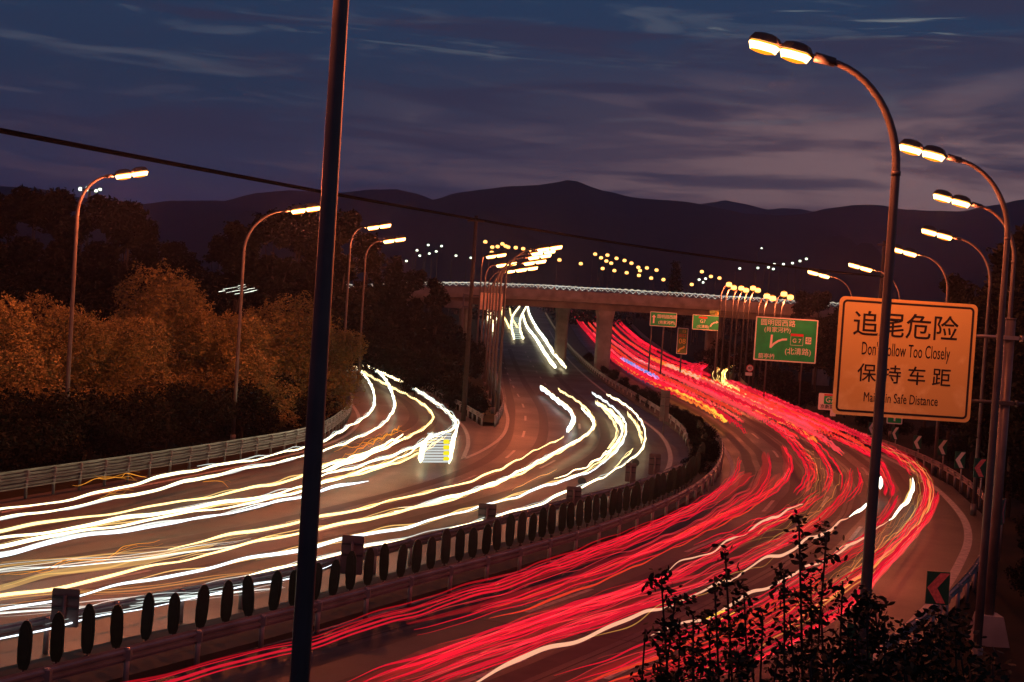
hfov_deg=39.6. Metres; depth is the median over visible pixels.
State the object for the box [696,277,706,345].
street lamp
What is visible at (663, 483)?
glare panel
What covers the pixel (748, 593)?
light trail
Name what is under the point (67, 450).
dark bush
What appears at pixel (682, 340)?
direction sign
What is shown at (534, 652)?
light trail
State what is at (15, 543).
light trail
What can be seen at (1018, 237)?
tall tree
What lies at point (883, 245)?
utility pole
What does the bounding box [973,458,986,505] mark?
chevron board
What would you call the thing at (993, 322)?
tall tree
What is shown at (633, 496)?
glare panel
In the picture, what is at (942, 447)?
chevron board
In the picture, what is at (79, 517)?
light trail
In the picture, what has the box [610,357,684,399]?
light trail
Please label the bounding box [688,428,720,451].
dark bush
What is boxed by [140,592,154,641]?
glare panel
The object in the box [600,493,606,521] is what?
glare panel
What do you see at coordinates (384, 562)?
glare panel
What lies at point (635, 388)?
dark bush
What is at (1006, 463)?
dark bush
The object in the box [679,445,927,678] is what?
light trail
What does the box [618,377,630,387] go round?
dark bush
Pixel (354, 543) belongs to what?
sign back
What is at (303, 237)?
tall tree
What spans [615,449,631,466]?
light trail
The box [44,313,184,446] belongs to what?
bushy tree
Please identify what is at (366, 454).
light trail
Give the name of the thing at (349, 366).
dark bush
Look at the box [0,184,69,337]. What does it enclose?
tall tree
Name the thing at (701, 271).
street lamp
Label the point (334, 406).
dark bush
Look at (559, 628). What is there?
light trail
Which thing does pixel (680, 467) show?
glare panel
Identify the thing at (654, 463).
sign back
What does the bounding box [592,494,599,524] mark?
glare panel
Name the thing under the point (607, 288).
light trail
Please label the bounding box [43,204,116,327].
tall tree
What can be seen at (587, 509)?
glare panel
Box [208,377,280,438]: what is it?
dark bush
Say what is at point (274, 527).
light trail
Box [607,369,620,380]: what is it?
dark bush
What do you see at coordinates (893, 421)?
direction sign
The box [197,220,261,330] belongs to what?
tall tree
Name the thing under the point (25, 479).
guard rail
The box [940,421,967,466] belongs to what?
tall tree
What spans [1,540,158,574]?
light trail
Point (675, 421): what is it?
guard rail
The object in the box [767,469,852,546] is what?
light trail
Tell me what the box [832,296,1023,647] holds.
warning sign
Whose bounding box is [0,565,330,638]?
light trail
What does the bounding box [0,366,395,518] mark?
light trail
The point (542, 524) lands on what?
glare panel
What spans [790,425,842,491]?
light trail
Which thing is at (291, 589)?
glare panel
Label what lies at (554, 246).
street lamp
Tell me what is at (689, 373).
light trail
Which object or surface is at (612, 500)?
glare panel
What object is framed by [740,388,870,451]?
light trail
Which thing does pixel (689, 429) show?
dark bush
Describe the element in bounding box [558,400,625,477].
light trail
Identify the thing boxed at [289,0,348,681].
pole
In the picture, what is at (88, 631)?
glare panel
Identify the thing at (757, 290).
street lamp
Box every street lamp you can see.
[60,166,147,463]
[230,202,319,439]
[341,221,390,397]
[356,235,405,384]
[448,255,456,314]
[475,251,505,355]
[479,260,516,374]
[481,265,519,378]
[483,263,537,386]
[485,257,545,395]
[488,252,550,403]
[490,248,554,413]
[495,242,561,422]
[690,278,700,344]
[693,270,703,341]
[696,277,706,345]
[702,275,712,341]
[714,282,731,380]
[719,285,736,382]
[726,285,743,386]
[731,267,740,339]
[732,287,748,380]
[739,285,755,381]
[743,288,760,380]
[749,32,900,679]
[749,267,758,337]
[751,247,761,340]
[752,293,769,387]
[758,295,775,390]
[768,291,786,393]
[776,294,793,394]
[793,260,800,303]
[808,268,852,417]
[848,260,899,439]
[895,244,948,474]
[899,139,1010,674]
[922,225,991,515]
[933,189,1015,565]
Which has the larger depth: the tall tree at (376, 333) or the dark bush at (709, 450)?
the tall tree at (376, 333)
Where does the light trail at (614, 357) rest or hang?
on the road
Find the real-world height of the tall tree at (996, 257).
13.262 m
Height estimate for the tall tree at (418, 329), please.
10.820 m
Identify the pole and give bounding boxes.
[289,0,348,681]
[461,216,483,420]
[877,241,885,297]
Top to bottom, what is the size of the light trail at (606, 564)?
0.380 m
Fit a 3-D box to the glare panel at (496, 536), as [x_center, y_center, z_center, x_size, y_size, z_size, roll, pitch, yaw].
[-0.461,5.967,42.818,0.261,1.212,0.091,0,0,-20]
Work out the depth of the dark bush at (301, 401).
76.50 m
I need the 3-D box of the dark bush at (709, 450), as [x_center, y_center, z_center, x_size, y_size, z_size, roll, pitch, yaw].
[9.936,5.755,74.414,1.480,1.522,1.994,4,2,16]
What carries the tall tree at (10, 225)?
on the ground
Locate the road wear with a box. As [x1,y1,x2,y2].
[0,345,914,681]
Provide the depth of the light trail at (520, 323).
303.19 m
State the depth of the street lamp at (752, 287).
160.03 m
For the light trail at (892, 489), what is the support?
on the road
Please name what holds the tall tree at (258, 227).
on the ground
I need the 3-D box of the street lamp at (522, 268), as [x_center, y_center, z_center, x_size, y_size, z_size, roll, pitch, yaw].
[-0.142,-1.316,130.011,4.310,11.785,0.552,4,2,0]
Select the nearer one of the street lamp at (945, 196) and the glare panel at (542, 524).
the street lamp at (945, 196)
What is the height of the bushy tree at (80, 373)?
6.754 m
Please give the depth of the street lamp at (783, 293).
149.95 m
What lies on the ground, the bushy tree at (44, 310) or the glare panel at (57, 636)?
the bushy tree at (44, 310)
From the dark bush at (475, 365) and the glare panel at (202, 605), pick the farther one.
the dark bush at (475, 365)
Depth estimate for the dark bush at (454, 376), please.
104.00 m
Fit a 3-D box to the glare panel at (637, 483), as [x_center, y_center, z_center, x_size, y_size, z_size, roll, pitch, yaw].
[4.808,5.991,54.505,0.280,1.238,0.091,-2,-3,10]
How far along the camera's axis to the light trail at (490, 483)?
57.66 m
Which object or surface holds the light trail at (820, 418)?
on the road
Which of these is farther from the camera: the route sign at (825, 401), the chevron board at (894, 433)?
the route sign at (825, 401)
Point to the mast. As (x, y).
(89, 190)
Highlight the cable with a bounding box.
[0,128,883,277]
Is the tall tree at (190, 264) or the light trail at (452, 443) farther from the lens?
the tall tree at (190, 264)
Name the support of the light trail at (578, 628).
on the road
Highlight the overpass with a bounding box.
[346,283,838,385]
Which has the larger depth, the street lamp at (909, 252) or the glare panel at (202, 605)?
the street lamp at (909, 252)
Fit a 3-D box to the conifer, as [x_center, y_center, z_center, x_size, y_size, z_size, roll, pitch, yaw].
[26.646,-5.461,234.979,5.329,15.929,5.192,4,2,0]
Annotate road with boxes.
[0,306,982,681]
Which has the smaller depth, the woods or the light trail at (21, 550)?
the light trail at (21, 550)
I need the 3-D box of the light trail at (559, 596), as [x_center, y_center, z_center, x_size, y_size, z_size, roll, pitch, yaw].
[6.292,6.157,48.620,1.704,0.393,35.604,4,2,21]
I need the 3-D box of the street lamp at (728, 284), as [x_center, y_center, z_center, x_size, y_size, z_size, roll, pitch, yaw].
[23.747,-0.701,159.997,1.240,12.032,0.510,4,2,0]
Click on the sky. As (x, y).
(672, 100)
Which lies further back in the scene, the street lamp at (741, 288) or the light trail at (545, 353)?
the light trail at (545, 353)
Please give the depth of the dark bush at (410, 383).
111.30 m
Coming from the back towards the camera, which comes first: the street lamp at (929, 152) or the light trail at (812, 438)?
the light trail at (812, 438)
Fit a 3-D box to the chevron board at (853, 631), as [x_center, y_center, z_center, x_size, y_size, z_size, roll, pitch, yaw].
[7.049,6.772,29.039,0.560,2.000,0.107,4,2,0]
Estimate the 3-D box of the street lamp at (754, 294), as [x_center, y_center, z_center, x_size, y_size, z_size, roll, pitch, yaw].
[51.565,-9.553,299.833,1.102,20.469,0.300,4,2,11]
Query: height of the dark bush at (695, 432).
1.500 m
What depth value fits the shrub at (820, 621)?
11.26 m
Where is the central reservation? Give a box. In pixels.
[0,314,714,681]
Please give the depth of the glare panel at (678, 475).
60.43 m
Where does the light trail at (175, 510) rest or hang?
on the road
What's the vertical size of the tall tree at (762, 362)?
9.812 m
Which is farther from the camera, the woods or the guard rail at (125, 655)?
the woods
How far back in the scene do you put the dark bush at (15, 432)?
53.80 m
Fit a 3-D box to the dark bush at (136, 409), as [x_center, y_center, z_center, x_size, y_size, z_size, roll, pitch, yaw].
[-16.662,3.634,61.939,4.539,3.466,3.369,4,2,2]
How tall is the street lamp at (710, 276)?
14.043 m
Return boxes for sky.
[0,0,1023,211]
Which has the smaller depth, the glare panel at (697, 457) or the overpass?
the glare panel at (697, 457)
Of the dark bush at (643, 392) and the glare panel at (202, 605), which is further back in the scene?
the dark bush at (643, 392)
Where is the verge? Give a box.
[422,314,499,422]
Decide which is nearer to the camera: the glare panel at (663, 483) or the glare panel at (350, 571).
the glare panel at (350, 571)
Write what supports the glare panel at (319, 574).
on the central reservation
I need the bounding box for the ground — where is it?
[0,304,1023,681]
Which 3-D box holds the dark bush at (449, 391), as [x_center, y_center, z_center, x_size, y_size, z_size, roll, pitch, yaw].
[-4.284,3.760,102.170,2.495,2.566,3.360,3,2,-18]
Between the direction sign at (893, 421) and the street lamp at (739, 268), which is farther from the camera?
the street lamp at (739, 268)
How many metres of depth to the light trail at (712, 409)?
110.76 m
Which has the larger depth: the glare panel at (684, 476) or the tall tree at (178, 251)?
the tall tree at (178, 251)
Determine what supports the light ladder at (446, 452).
on the road
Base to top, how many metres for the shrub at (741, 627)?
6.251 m
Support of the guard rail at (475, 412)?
on the ground
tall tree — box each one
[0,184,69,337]
[0,192,27,317]
[0,194,25,272]
[33,187,89,299]
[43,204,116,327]
[79,198,154,333]
[81,192,120,307]
[111,219,173,308]
[149,255,174,342]
[160,240,190,366]
[166,255,201,356]
[186,251,211,358]
[190,233,232,314]
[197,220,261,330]
[220,212,281,313]
[242,207,307,332]
[277,202,317,310]
[295,209,354,331]
[310,208,377,368]
[342,231,397,378]
[363,255,416,377]
[400,269,435,349]
[417,277,454,354]
[749,341,776,368]
[782,290,824,383]
[788,290,832,392]
[810,306,838,393]
[823,339,836,379]
[938,273,977,456]
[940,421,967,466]
[947,305,1004,486]
[951,274,1000,470]
[958,223,1023,495]
[958,287,1023,517]
[973,242,1022,384]
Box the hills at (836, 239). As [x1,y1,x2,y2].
[0,180,1023,312]
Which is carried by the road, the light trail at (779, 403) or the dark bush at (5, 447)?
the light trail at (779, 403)
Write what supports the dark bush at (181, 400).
on the ground
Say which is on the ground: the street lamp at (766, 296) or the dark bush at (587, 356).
the street lamp at (766, 296)
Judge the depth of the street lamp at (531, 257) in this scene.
107.93 m
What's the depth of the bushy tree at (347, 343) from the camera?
86.97 m
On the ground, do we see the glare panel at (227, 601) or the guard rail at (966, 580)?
the guard rail at (966, 580)
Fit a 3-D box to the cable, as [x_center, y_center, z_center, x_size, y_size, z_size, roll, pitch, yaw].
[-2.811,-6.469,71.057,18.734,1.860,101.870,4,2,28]
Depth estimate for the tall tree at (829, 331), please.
149.83 m
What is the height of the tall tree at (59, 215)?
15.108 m
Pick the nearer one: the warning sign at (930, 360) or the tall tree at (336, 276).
the warning sign at (930, 360)
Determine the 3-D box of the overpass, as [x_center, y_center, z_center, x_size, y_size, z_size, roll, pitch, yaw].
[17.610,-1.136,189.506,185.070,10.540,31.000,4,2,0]
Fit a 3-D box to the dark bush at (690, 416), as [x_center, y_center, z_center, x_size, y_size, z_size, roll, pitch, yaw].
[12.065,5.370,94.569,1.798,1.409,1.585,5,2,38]
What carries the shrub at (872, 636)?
on the ground
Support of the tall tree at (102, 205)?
on the ground
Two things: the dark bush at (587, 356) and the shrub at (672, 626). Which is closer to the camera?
the shrub at (672, 626)
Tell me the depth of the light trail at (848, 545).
45.56 m
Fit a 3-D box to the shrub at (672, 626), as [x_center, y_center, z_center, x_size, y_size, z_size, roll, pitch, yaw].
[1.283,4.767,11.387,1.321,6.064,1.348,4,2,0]
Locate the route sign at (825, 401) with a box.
[818,393,835,432]
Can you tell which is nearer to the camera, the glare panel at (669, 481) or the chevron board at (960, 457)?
the glare panel at (669, 481)
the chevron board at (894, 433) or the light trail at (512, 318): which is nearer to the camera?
the chevron board at (894, 433)
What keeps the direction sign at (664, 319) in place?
on the ground
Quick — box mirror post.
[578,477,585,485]
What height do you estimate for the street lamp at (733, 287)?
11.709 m
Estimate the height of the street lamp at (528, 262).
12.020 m
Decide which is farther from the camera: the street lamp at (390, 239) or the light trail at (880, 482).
the street lamp at (390, 239)
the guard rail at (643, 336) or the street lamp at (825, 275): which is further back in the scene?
the guard rail at (643, 336)
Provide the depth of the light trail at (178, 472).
53.28 m
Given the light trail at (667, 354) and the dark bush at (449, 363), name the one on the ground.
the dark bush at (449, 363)
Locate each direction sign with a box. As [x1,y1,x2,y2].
[648,311,676,379]
[676,328,687,377]
[692,310,718,379]
[753,316,817,406]
[886,417,901,440]
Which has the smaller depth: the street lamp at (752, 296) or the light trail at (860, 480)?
the light trail at (860, 480)
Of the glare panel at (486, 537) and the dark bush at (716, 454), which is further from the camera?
the dark bush at (716, 454)
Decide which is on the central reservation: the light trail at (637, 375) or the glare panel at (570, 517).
the glare panel at (570, 517)
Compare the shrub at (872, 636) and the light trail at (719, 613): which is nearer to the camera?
the shrub at (872, 636)
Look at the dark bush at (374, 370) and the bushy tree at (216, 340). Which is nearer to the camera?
the bushy tree at (216, 340)
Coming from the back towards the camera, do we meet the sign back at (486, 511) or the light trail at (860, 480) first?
the light trail at (860, 480)
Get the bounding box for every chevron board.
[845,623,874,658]
[868,422,872,435]
[891,427,898,453]
[913,435,921,466]
[925,571,949,651]
[937,439,947,477]
[954,451,965,493]
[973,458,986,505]
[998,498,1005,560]
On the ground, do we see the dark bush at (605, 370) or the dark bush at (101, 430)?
the dark bush at (101, 430)
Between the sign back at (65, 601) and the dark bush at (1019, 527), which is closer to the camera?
the sign back at (65, 601)
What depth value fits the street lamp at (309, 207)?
69.62 m
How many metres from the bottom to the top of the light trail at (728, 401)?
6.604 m
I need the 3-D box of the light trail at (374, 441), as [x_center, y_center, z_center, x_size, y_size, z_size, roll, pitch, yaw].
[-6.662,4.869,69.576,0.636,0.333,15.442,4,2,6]
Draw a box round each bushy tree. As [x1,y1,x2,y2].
[0,289,100,408]
[0,290,88,462]
[5,303,141,421]
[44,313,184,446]
[103,258,215,400]
[132,309,274,429]
[166,308,302,434]
[224,298,311,382]
[253,290,359,422]
[296,327,369,416]
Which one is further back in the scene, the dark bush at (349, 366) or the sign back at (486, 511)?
the dark bush at (349, 366)
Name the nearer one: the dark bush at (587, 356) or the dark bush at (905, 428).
the dark bush at (905, 428)
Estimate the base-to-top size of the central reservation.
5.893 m
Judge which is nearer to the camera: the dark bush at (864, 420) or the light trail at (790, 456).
the light trail at (790, 456)
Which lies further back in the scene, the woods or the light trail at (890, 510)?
the woods
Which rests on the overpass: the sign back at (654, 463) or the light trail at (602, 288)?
the light trail at (602, 288)
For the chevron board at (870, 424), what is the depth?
97.05 m
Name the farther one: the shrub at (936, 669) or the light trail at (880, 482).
the light trail at (880, 482)
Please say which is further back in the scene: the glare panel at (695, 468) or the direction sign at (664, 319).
the direction sign at (664, 319)
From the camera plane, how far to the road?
50.43 m
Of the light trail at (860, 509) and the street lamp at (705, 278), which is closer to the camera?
the light trail at (860, 509)
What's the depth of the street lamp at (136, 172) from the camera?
56.30 m
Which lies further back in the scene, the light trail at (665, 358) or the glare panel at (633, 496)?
the light trail at (665, 358)
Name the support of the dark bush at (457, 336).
on the ground
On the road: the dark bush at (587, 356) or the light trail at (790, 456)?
the light trail at (790, 456)
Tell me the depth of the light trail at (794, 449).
75.70 m
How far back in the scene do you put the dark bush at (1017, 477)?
61.93 m
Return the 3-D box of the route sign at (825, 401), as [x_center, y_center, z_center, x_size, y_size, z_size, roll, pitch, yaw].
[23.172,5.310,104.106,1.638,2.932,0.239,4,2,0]
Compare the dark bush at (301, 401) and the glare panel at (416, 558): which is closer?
the glare panel at (416, 558)
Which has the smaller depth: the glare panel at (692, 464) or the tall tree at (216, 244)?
the glare panel at (692, 464)
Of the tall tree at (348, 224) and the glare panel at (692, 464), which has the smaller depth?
the glare panel at (692, 464)
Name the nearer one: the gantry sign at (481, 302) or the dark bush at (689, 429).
the dark bush at (689, 429)
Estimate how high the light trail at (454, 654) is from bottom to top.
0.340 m
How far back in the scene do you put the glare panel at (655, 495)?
56.63 m
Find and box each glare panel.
[17,620,32,672]
[50,611,64,663]
[81,603,94,656]
[110,604,123,648]
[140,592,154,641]
[167,592,180,634]
[195,584,209,628]
[220,580,233,621]
[242,575,253,616]
[268,570,282,610]
[288,569,296,605]
[314,563,322,599]
[328,559,340,595]
[345,550,356,590]
[363,547,373,586]
[379,543,388,582]
[396,544,407,577]
[411,539,421,573]
[426,536,435,569]
[441,528,450,566]
[455,528,464,562]
[468,527,477,558]
[482,524,491,555]
[492,519,500,552]
[505,514,514,549]
[517,512,526,546]
[528,513,536,542]
[538,507,546,539]
[548,504,555,537]
[558,503,566,534]
[566,502,574,532]
[576,500,583,529]
[584,495,591,527]
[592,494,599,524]
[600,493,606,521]
[609,488,616,519]
[616,488,622,516]
[623,486,629,514]
[630,485,637,511]
[634,481,640,509]
[642,480,649,507]
[648,477,654,505]
[652,478,658,503]
[655,473,660,501]
[661,473,665,499]
[666,470,672,497]
[670,468,675,495]
[674,468,680,494]
[677,466,682,492]
[681,466,685,490]
[684,462,690,488]
[688,459,693,484]
[690,456,695,482]
[692,457,696,480]
[694,455,699,478]
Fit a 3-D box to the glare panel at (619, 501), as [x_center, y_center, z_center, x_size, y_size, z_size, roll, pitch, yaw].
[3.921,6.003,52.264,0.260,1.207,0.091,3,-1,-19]
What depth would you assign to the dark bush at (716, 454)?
75.08 m
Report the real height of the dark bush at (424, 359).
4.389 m
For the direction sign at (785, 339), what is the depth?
127.87 m
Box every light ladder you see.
[422,433,450,462]
[512,323,521,338]
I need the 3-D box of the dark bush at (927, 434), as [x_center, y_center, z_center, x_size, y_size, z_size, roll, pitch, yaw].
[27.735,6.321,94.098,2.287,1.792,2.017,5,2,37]
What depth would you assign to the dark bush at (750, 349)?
185.57 m
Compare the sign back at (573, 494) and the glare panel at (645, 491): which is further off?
the glare panel at (645, 491)
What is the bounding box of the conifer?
[662,260,688,353]
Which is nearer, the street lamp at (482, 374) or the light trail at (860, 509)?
the light trail at (860, 509)
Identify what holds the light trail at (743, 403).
on the road
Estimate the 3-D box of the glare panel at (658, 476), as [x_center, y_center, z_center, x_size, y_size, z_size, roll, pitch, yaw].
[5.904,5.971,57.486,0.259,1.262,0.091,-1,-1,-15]
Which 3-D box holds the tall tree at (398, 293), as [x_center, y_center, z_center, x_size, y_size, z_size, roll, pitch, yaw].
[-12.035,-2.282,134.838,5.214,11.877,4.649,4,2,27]
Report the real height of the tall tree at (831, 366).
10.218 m
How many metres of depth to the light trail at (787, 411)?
112.95 m
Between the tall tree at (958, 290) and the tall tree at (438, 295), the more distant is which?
the tall tree at (438, 295)
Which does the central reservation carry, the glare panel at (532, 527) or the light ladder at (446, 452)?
the glare panel at (532, 527)
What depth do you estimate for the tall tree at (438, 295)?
139.28 m
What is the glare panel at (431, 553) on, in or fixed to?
on the central reservation
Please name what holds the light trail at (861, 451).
on the road
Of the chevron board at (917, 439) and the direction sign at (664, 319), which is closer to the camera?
the chevron board at (917, 439)
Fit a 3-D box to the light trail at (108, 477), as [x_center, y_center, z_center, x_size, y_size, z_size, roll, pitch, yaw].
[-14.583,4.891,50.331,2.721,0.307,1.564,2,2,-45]
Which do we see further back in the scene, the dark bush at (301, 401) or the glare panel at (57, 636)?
the dark bush at (301, 401)
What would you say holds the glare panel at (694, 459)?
on the central reservation
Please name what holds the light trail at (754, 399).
on the road
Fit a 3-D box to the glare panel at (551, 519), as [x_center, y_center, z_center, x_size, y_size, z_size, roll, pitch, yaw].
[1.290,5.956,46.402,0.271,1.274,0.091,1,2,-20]
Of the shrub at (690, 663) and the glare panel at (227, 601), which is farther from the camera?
the glare panel at (227, 601)
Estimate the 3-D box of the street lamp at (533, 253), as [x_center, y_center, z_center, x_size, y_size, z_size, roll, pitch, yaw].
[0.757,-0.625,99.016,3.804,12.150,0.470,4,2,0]
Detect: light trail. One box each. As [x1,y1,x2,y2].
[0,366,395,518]
[0,366,433,532]
[0,366,456,538]
[0,371,375,509]
[0,388,595,596]
[0,392,626,610]
[0,442,426,548]
[0,481,367,556]
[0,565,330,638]
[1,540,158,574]
[73,473,136,485]
[142,459,740,681]
[168,436,563,549]
[250,394,645,574]
[322,434,404,471]
[334,427,399,451]
[335,437,442,478]
[343,430,406,456]
[346,282,792,300]
[348,571,688,681]
[349,282,795,303]
[350,281,837,303]
[383,494,824,681]
[394,407,593,511]
[414,456,770,634]
[414,523,822,681]
[418,434,432,462]
[433,592,699,681]
[447,471,749,603]
[448,419,457,463]
[474,478,779,617]
[476,518,847,681]
[509,307,517,327]
[510,306,519,338]
[519,306,526,338]
[522,314,555,367]
[527,306,565,368]
[540,386,575,431]
[554,534,863,681]
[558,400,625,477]
[571,310,730,422]
[581,321,745,432]
[588,322,740,414]
[588,574,824,681]
[593,320,796,441]
[601,407,617,448]
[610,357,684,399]
[612,326,852,447]
[612,335,809,437]
[615,322,710,375]
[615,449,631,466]
[619,320,695,365]
[620,357,658,378]
[627,411,641,442]
[650,356,723,387]
[651,544,853,635]
[661,363,697,379]
[668,387,726,421]
[670,504,802,568]
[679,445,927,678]
[684,493,937,675]
[694,490,816,551]
[698,360,735,396]
[699,377,843,455]
[703,447,792,528]
[706,610,734,618]
[725,378,820,430]
[729,380,826,430]
[732,380,832,431]
[736,381,838,429]
[739,445,933,657]
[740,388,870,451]
[746,386,870,443]
[752,404,817,442]
[766,421,809,493]
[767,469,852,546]
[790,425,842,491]
[831,437,886,468]
[836,521,887,554]
[846,468,861,502]
[849,503,866,516]
[855,496,897,540]
[857,436,910,474]
[879,476,882,488]
[880,463,894,495]
[890,478,914,519]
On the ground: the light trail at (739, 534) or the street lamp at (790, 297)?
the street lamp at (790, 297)
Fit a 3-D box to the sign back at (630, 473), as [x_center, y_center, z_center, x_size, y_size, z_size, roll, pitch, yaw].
[5.014,5.861,60.291,0.450,1.390,0.122,4,2,0]
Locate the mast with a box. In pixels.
[78,186,101,251]
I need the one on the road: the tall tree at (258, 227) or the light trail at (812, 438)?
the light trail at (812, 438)
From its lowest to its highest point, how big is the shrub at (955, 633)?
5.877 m
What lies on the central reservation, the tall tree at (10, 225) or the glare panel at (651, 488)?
the glare panel at (651, 488)
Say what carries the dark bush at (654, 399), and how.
on the central reservation
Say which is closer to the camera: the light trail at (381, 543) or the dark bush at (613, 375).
the light trail at (381, 543)
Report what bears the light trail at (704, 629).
on the road
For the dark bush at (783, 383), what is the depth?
141.62 m
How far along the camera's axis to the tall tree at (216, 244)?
121.40 m
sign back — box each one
[50,588,79,652]
[340,535,363,590]
[478,503,496,520]
[566,486,581,505]
[625,463,636,490]
[648,453,660,474]
[659,390,669,433]
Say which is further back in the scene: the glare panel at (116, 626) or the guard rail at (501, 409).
the guard rail at (501, 409)
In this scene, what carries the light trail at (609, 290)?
on the overpass
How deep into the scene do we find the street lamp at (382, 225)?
105.82 m
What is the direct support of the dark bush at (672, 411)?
on the central reservation
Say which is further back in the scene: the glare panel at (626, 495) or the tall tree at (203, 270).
the tall tree at (203, 270)
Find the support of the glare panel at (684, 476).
on the central reservation
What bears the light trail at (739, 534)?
on the road
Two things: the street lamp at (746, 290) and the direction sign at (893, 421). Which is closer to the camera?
the direction sign at (893, 421)
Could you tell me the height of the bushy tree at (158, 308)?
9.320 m
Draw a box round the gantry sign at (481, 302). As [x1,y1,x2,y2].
[461,292,502,327]
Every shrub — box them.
[629,565,727,681]
[643,637,832,681]
[700,543,789,681]
[769,509,874,681]
[801,580,921,681]
[827,646,1015,681]
[871,605,994,681]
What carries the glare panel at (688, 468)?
on the central reservation
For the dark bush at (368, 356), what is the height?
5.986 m
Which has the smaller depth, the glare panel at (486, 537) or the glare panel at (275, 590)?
the glare panel at (275, 590)
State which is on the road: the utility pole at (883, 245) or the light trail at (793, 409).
the light trail at (793, 409)
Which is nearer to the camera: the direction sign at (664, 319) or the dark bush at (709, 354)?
the direction sign at (664, 319)
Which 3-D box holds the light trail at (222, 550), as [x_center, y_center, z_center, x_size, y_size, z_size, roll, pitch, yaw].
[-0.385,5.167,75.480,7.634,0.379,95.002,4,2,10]
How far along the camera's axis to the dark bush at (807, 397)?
129.69 m
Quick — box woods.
[8,267,837,335]
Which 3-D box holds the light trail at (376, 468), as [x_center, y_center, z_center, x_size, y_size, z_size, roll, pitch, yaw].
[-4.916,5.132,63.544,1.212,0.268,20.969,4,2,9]
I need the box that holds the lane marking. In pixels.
[0,321,971,681]
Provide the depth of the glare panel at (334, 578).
34.94 m
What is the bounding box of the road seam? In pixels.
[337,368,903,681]
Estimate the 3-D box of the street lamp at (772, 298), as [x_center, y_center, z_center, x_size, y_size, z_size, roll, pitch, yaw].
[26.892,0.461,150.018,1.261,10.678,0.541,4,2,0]
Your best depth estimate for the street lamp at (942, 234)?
60.93 m
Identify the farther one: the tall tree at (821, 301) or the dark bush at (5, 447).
the tall tree at (821, 301)
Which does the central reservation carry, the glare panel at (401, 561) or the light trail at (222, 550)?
the glare panel at (401, 561)
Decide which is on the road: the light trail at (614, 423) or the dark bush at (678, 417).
the light trail at (614, 423)
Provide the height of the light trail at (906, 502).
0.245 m
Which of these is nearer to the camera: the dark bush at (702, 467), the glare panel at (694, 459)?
the glare panel at (694, 459)
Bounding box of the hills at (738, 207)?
[701,200,812,214]
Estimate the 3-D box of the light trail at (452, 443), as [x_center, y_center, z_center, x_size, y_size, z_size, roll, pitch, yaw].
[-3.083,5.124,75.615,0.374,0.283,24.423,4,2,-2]
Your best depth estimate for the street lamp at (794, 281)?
302.91 m
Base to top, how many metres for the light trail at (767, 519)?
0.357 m
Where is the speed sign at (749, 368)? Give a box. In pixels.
[745,365,752,385]
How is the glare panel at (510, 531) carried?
on the central reservation
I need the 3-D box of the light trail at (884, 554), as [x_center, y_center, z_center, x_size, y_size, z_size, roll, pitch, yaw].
[15.484,6.465,58.927,3.941,0.408,61.488,4,2,17]
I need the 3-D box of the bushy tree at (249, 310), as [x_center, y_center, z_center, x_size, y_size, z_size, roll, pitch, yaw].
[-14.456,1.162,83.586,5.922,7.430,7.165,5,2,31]
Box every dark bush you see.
[0,385,61,471]
[0,387,93,468]
[0,405,23,472]
[51,385,139,460]
[91,385,180,457]
[128,380,218,449]
[171,380,240,440]
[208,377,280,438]
[262,372,307,431]
[291,378,340,420]
[328,350,369,372]
[345,320,412,378]
[366,349,397,377]
[377,332,419,378]
[395,343,441,388]
[398,367,433,395]
[410,352,468,398]
[431,316,478,354]
[435,375,462,409]
[436,370,477,399]
[442,338,491,378]
[457,381,490,416]
[583,352,593,361]
[600,366,610,374]
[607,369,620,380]
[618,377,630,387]
[627,384,639,392]
[634,386,654,402]
[643,391,660,407]
[669,404,681,415]
[673,409,689,424]
[680,450,711,474]
[681,410,703,426]
[686,418,705,436]
[687,425,717,440]
[687,437,715,460]
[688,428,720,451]
[692,338,736,373]
[694,435,720,462]
[727,338,772,378]
[757,365,798,399]
[786,380,823,408]
[853,415,872,427]
[883,418,914,436]
[916,425,946,449]
[942,433,970,467]
[971,451,1018,479]
[1003,466,1023,507]
[1004,558,1023,596]
[1012,509,1023,554]
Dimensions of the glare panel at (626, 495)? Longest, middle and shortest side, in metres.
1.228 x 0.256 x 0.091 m
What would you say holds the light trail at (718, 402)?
on the road
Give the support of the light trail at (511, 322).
on the road
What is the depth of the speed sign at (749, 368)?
150.07 m
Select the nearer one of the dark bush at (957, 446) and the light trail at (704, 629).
the light trail at (704, 629)
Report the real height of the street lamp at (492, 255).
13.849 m
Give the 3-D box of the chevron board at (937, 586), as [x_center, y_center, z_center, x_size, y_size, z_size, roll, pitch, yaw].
[10.303,6.598,34.612,0.560,2.000,0.107,4,2,0]
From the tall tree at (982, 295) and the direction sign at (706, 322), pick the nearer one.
the tall tree at (982, 295)
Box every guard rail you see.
[0,383,352,498]
[0,421,723,681]
[0,464,682,653]
[397,374,483,425]
[480,322,504,426]
[545,313,687,445]
[629,321,678,364]
[738,373,991,670]
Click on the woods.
(585, 318)
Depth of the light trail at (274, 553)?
39.04 m
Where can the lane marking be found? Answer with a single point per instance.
(960, 561)
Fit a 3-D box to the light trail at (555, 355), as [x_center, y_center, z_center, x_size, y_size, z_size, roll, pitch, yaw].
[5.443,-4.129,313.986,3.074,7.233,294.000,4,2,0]

